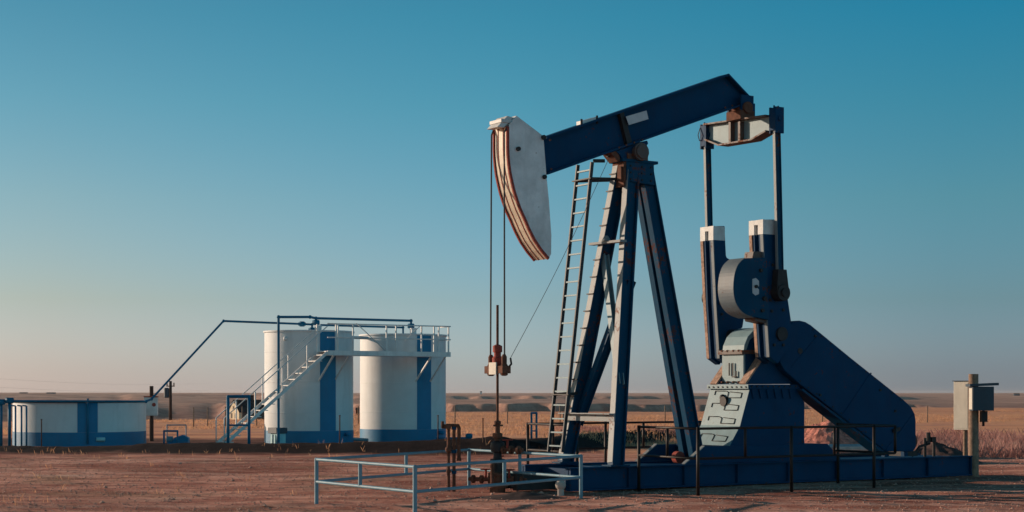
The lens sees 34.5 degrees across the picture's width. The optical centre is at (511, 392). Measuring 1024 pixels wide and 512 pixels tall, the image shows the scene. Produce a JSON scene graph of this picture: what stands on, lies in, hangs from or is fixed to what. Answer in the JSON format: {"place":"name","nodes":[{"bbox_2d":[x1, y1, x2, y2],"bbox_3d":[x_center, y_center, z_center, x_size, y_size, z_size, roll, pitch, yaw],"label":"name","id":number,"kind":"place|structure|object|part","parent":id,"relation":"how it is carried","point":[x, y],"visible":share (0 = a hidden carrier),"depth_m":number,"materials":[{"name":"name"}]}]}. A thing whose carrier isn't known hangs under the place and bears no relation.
{"place":"outdoors","nodes":[
{"label":"outdoors","id":0,"kind":"place"},
{"bbox_2d":[3,379,199,391],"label":"power line","id":1,"kind":"object","parent":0,"point":[95,391],"visible":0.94,"depth_m":613.49,"materials":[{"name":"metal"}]},
{"bbox_2d":[166,435,189,443],"bbox_3d":[-12.955,1.820,64.000,0.840,0.360,0.400,0,0,0],"label":"pump","id":2,"kind":"object","parent":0,"point":[181,439],"visible":0.88,"depth_m":63.82,"materials":[{"name":"blue paint"}]},
{"bbox_2d":[0,393,1023,511],"bbox_3d":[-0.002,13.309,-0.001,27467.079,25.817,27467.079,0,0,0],"label":"ground","id":3,"kind":"structure","parent":0,"point":[202,440],"depth_m":40.68,"materials":[{"name":"brown soil"}]},
{"bbox_2d":[0,399,4,445],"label":"upright pipe","id":4,"kind":"object","parent":3,"relation":"on","point":[2,402],"visible":0.86,"depth_m":60.55,"materials":[{"name":"blue metal"}]},
{"bbox_2d":[5,398,13,445],"bbox_3d":[-18.456,1.096,60.600,0.288,1.808,0.288,0,0,0],"label":"upright pipe","id":5,"kind":"object","parent":3,"relation":"on","point":[9,401],"visible":0.89,"depth_m":60.55,"materials":[{"name":"blue metal"}]},
{"bbox_2d":[11,405,15,445],"bbox_3d":[-18.204,1.274,60.300,0.188,1.651,0.070,0,0,0],"label":"thin post","id":6,"kind":"object","parent":3,"relation":"on","point":[15,423],"visible":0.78,"depth_m":60.27,"materials":[{"name":"blue metal"}]},
{"bbox_2d":[17,405,21,445],"bbox_3d":[-17.985,1.274,60.300,0.188,1.651,0.070,0,0,0],"label":"thin post","id":7,"kind":"object","parent":3,"relation":"on","point":[21,423],"visible":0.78,"depth_m":60.27,"materials":[{"name":"metal"}]},
{"bbox_2d":[22,405,26,445],"bbox_3d":[-17.802,1.274,60.300,0.188,1.651,0.070,0,0,0],"label":"thin post","id":8,"kind":"object","parent":3,"relation":"on","point":[26,423],"visible":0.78,"depth_m":60.27,"materials":[{"name":"metal"}]},
{"bbox_2d":[12,398,145,446],"bbox_3d":[-16.599,1.260,63.400,5.080,2.080,5.080,0,0,0],"label":"tank","id":9,"kind":"object","parent":3,"relation":"on","point":[67,424],"visible":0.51,"depth_m":61.21,"materials":[{"name":"metal"}]},
{"bbox_2d":[144,386,158,440],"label":"utility post","id":10,"kind":"object","parent":3,"relation":"on","point":[151,409],"visible":0.78,"depth_m":67.72,"materials":[{"name":"brown wood"}]},
{"bbox_2d":[164,381,174,419],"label":"utility pole","id":11,"kind":"object","parent":3,"relation":"on","point":[167,392],"visible":0.88,"depth_m":119.91,"materials":[{"name":"brown wood"}]},
{"bbox_2d":[163,430,177,443],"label":"pipe arch","id":12,"kind":"structure","parent":3,"relation":"on","point":[164,431],"depth_m":62.04,"materials":[{"name":"blue paint"}]},
{"bbox_2d":[166,424,186,440],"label":"pipe arch","id":13,"kind":"structure","parent":3,"relation":"on","point":[167,425],"depth_m":69.11,"materials":[{"name":"blue paint"}]},
{"bbox_2d":[226,395,250,443],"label":"pipe arch","id":14,"kind":"structure","parent":3,"relation":"on","point":[228,424],"depth_m":58.69,"materials":[{"name":"blue paint"}]},
{"bbox_2d":[230,395,263,419],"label":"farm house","id":15,"kind":"structure","parent":3,"relation":"on","point":[239,410],"depth_m":288.62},
{"bbox_2d":[268,427,286,443],"bbox_3d":[-8.932,1.670,62.907,0.490,0.660,0.695,0,0,-38],"label":"control cabinet","id":16,"kind":"object","parent":3,"relation":"on","point":[273,431],"visible":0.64,"depth_m":62.75,"materials":[{"name":"metal"}]},
{"bbox_2d":[3,437,593,504],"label":"weed tufts","id":17,"kind":"object","parent":3,"relation":"on","point":[176,472],"visible":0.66,"depth_m":44.62,"materials":[{"name":"brown plant"}]},
{"bbox_2d":[263,325,354,442],"bbox_3d":[-8.120,-0.170,66.000,3.630,4.940,3.630,0,0,0],"label":"storage tank","id":18,"kind":"object","parent":3,"relation":"on","point":[312,408],"visible":0.72,"depth_m":64.44,"materials":[{"name":"white metal"}]},
{"bbox_2d":[13,319,314,402],"bbox_3d":[-13.370,-1.211,62.026,13.159,3.209,2.671,0,0,-23],"label":"transfer pipe","id":19,"kind":"object","parent":18,"relation":"attached to","point":[301,323],"visible":0.96,"depth_m":61.50,"materials":[{"name":"blue metal"}]},
{"bbox_2d":[312,320,319,328],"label":"vent pipe","id":20,"kind":"object","parent":18,"relation":"on","point":[314,322],"visible":0.78,"depth_m":65.22,"materials":[{"name":"blue metal"}]},
{"bbox_2d":[216,323,450,442],"bbox_3d":[-6.882,-0.342,64.167,9.776,4.737,1.128,0,0,-32],"label":"tank catwalk","id":21,"kind":"object","parent":3,"relation":"on","point":[337,352],"visible":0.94,"depth_m":63.79,"materials":[{"name":"white paint"}]},
{"bbox_2d":[277,315,413,443],"bbox_3d":[-6.779,-0.533,65.939,0.913,5.067,7.971,0,0,38],"label":"vent pipe","id":22,"kind":"object","parent":3,"relation":"on","point":[278,351],"visible":0.94,"depth_m":62.58,"materials":[{"name":"blue metal"}]},
{"bbox_2d":[354,438,368,441],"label":"yard pipe","id":23,"kind":"object","parent":3,"relation":"on","point":[362,439],"visible":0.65,"depth_m":66.72,"materials":[{"name":"blue metal"}]},
{"bbox_2d":[359,328,446,441],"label":"storage tank","id":24,"kind":"object","parent":3,"relation":"on","point":[398,402],"visible":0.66,"depth_m":67.03,"materials":[{"name":"white metal"}]},
{"bbox_2d":[320,324,403,332],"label":"roof pipe","id":25,"kind":"object","parent":24,"relation":"on","point":[402,327],"visible":0.92,"depth_m":67.61,"materials":[{"name":"blue metal"}]},
{"bbox_2d":[437,415,438,438],"bbox_3d":[-2.579,1.394,57.500,0.068,1.211,0.068,0,0,0],"label":"stake","id":26,"kind":"object","parent":3,"relation":"on","point":[437,426],"visible":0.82,"depth_m":57.49,"materials":[{"name":"brown wood"}]},
{"bbox_2d":[441,421,451,490],"bbox_3d":[-1.322,1.340,33.300,0.218,1.520,0.130,0,0,0],"label":"riser pipe","id":27,"kind":"object","parent":3,"relation":"on","point":[448,449],"visible":0.98,"depth_m":33.27,"materials":[{"name":"brown metal"}]},
{"bbox_2d":[314,448,582,511],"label":"pipe railing","id":28,"kind":"object","parent":3,"relation":"on","point":[414,473],"visible":0.96,"depth_m":29.59,"materials":[{"name":"metal"}]},
{"bbox_2d":[451,424,456,491],"bbox_3d":[-1.190,1.365,33.300,0.140,1.471,0.101,0,0,0],"label":"riser pipe","id":29,"kind":"object","parent":3,"relation":"on","point":[453,452],"visible":0.95,"depth_m":33.27,"materials":[{"name":"brown metal"}]},
{"bbox_2d":[454,424,460,460],"bbox_3d":[-1.090,1.007,33.300,0.139,0.747,0.099,0,0,0],"label":"riser pipe","id":30,"kind":"object","parent":29,"relation":"attached to","point":[458,442],"visible":1,"depth_m":33.27,"materials":[{"name":"brown metal"}]},
{"bbox_2d":[436,433,472,438],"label":"yard pipe","id":31,"kind":"object","parent":3,"relation":"on","point":[468,435],"visible":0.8,"depth_m":65.96,"materials":[{"name":"blue metal"}]},
{"bbox_2d":[454,406,455,423],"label":"fence post","id":32,"kind":"object","parent":3,"relation":"on","point":[454,414],"visible":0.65,"depth_m":104.98,"materials":[{"name":"brown wood"}]},
{"bbox_2d":[482,418,483,437],"bbox_3d":[-1.054,1.467,60.000,0.068,1.066,0.068,0,0,0],"label":"stake","id":33,"kind":"object","parent":3,"relation":"on","point":[482,427],"visible":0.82,"depth_m":59.99,"materials":[{"name":"brown wood"}]},
{"bbox_2d":[468,421,526,492],"bbox_3d":[-0.270,1.305,32.970,0.808,1.490,1.112,0,0,-33],"label":"wellhead","id":34,"kind":"object","parent":3,"relation":"on","point":[498,448],"visible":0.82,"depth_m":32.89,"materials":[{"name":"metal"}]},
{"bbox_2d":[3,409,1023,445],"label":"prairie grass","id":35,"kind":"structure","parent":3,"relation":"on","point":[523,431],"depth_m":103.66,"materials":[{"name":"beige plant"}]},
{"bbox_2d":[474,491,565,499],"bbox_3d":[0.151,1.995,31.200,1.900,0.250,1.100,0,0,0],"label":"dirt mound","id":36,"kind":"object","parent":3,"relation":"on","point":[520,495],"visible":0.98,"depth_m":30.95,"materials":[{"name":"soil"}]},
{"bbox_2d":[530,412,537,438],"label":"pipe arch","id":37,"kind":"structure","parent":3,"relation":"on","point":[531,426],"depth_m":62.08,"materials":[{"name":"blue paint"}]},
{"bbox_2d":[555,480,565,495],"bbox_3d":[0.947,1.903,32.200,0.210,0.405,0.210,0,0,0],"label":"capped pipe end","id":38,"kind":"object","parent":3,"relation":"on","point":[560,486],"visible":0.77,"depth_m":32.13,"materials":[{"name":"metal"}]},
{"bbox_2d":[664,406,665,420],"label":"fence post","id":39,"kind":"object","parent":3,"relation":"on","point":[664,413],"visible":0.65,"depth_m":107.39,"materials":[{"name":"brown wood"}]},
{"bbox_2d":[526,421,896,495],"bbox_3d":[4.343,1.385,35.919,5.718,1.430,6.018,0,0,-33],"label":"guard railing","id":40,"kind":"object","parent":3,"relation":"on","point":[836,442],"visible":0.73,"depth_m":33.82,"materials":[{"name":"metal"}]},
{"bbox_2d":[484,74,972,490],"bbox_3d":[5.022,-2.502,36.450,12.927,8.943,2.640,0,0,-33],"label":"pump jack","id":41,"kind":"object","parent":3,"relation":"on","point":[821,374],"visible":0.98,"depth_m":35.37,"materials":[{"name":"blue paint"}]},
{"bbox_2d":[547,424,1023,458],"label":"red weeds","id":42,"kind":"object","parent":3,"relation":"on","point":[1008,444],"visible":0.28,"depth_m":58.25,"materials":[{"name":"brown plant"}]},
{"bbox_2d":[804,420,858,453],"bbox_3d":[10.211,1.367,52.000,4.600,1.506,4.000,0,0,0],"label":"gravel pile","id":43,"kind":"object","parent":3,"relation":"on","point":[819,435],"visible":0.2,"depth_m":51.14,"materials":[{"name":"gravel"}]},
{"bbox_2d":[828,444,862,448],"bbox_3d":[10.136,1.538,47.050,2.320,0.138,0.138,0,0,-7],"label":"loose pipe","id":44,"kind":"object","parent":3,"relation":"on","point":[847,445],"visible":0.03,"depth_m":46.92,"materials":[{"name":"metal"}]},
{"bbox_2d":[840,447,888,451],"bbox_3d":[10.043,1.589,46.050,2.121,0.138,0.138,0,0,-8],"label":"loose pipe","id":45,"kind":"object","parent":3,"relation":"on","point":[854,448],"depth_m":45.92,"materials":[{"name":"metal"}]},
{"bbox_2d":[913,442,982,463],"bbox_3d":[12.078,1.760,47.000,2.600,0.720,3.600,0,0,0],"label":"dirt mound","id":46,"kind":"object","parent":3,"relation":"on","point":[943,450],"visible":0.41,"depth_m":46.44,"materials":[{"name":"soil"}]},
{"bbox_2d":[954,381,968,454],"bbox_3d":[11.027,0.905,40.163,0.230,2.390,0.570,0,0,-42],"label":"tall cabinet","id":47,"kind":"object","parent":3,"relation":"on","point":[961,389],"visible":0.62,"depth_m":40.13,"materials":[{"name":"beige metal"}]},
{"bbox_3d":[10.922,0.320,40.143,0.008,1.100,0.380,0,0,-42],"label":"door","id":48,"kind":"part","parent":47,"relation":"part of","materials":[{"name":"beige metal"}]},
{"bbox_2d":[965,374,998,476],"bbox_3d":[11.140,0.879,39.300,0.680,2.642,0.800,0,0,0],"label":"cabinet pole","id":49,"kind":"object","parent":3,"relation":"on","point":[981,399],"visible":0.96,"depth_m":39.27,"materials":[{"name":"brown wood"}]},
{"bbox_2d":[969,388,971,408],"bbox_3d":[10.873,0.150,39.110,0.010,0.500,0.260,0,0,0],"label":"box door","id":50,"kind":"structure","parent":49,"relation":"in","point":[970,389],"depth_m":39.11,"materials":[{"name":"beige metal"}]},
{"bbox_2d":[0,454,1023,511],"bbox_3d":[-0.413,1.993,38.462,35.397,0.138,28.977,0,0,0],"label":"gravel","id":51,"kind":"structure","parent":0,"point":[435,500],"depth_m":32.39,"materials":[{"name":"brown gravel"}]},
{"bbox_2d":[0,0,1023,392],"label":"sky","id":52,"kind":"structure","parent":0,"point":[171,170],"materials":[{"name":"blue"}]}
]}

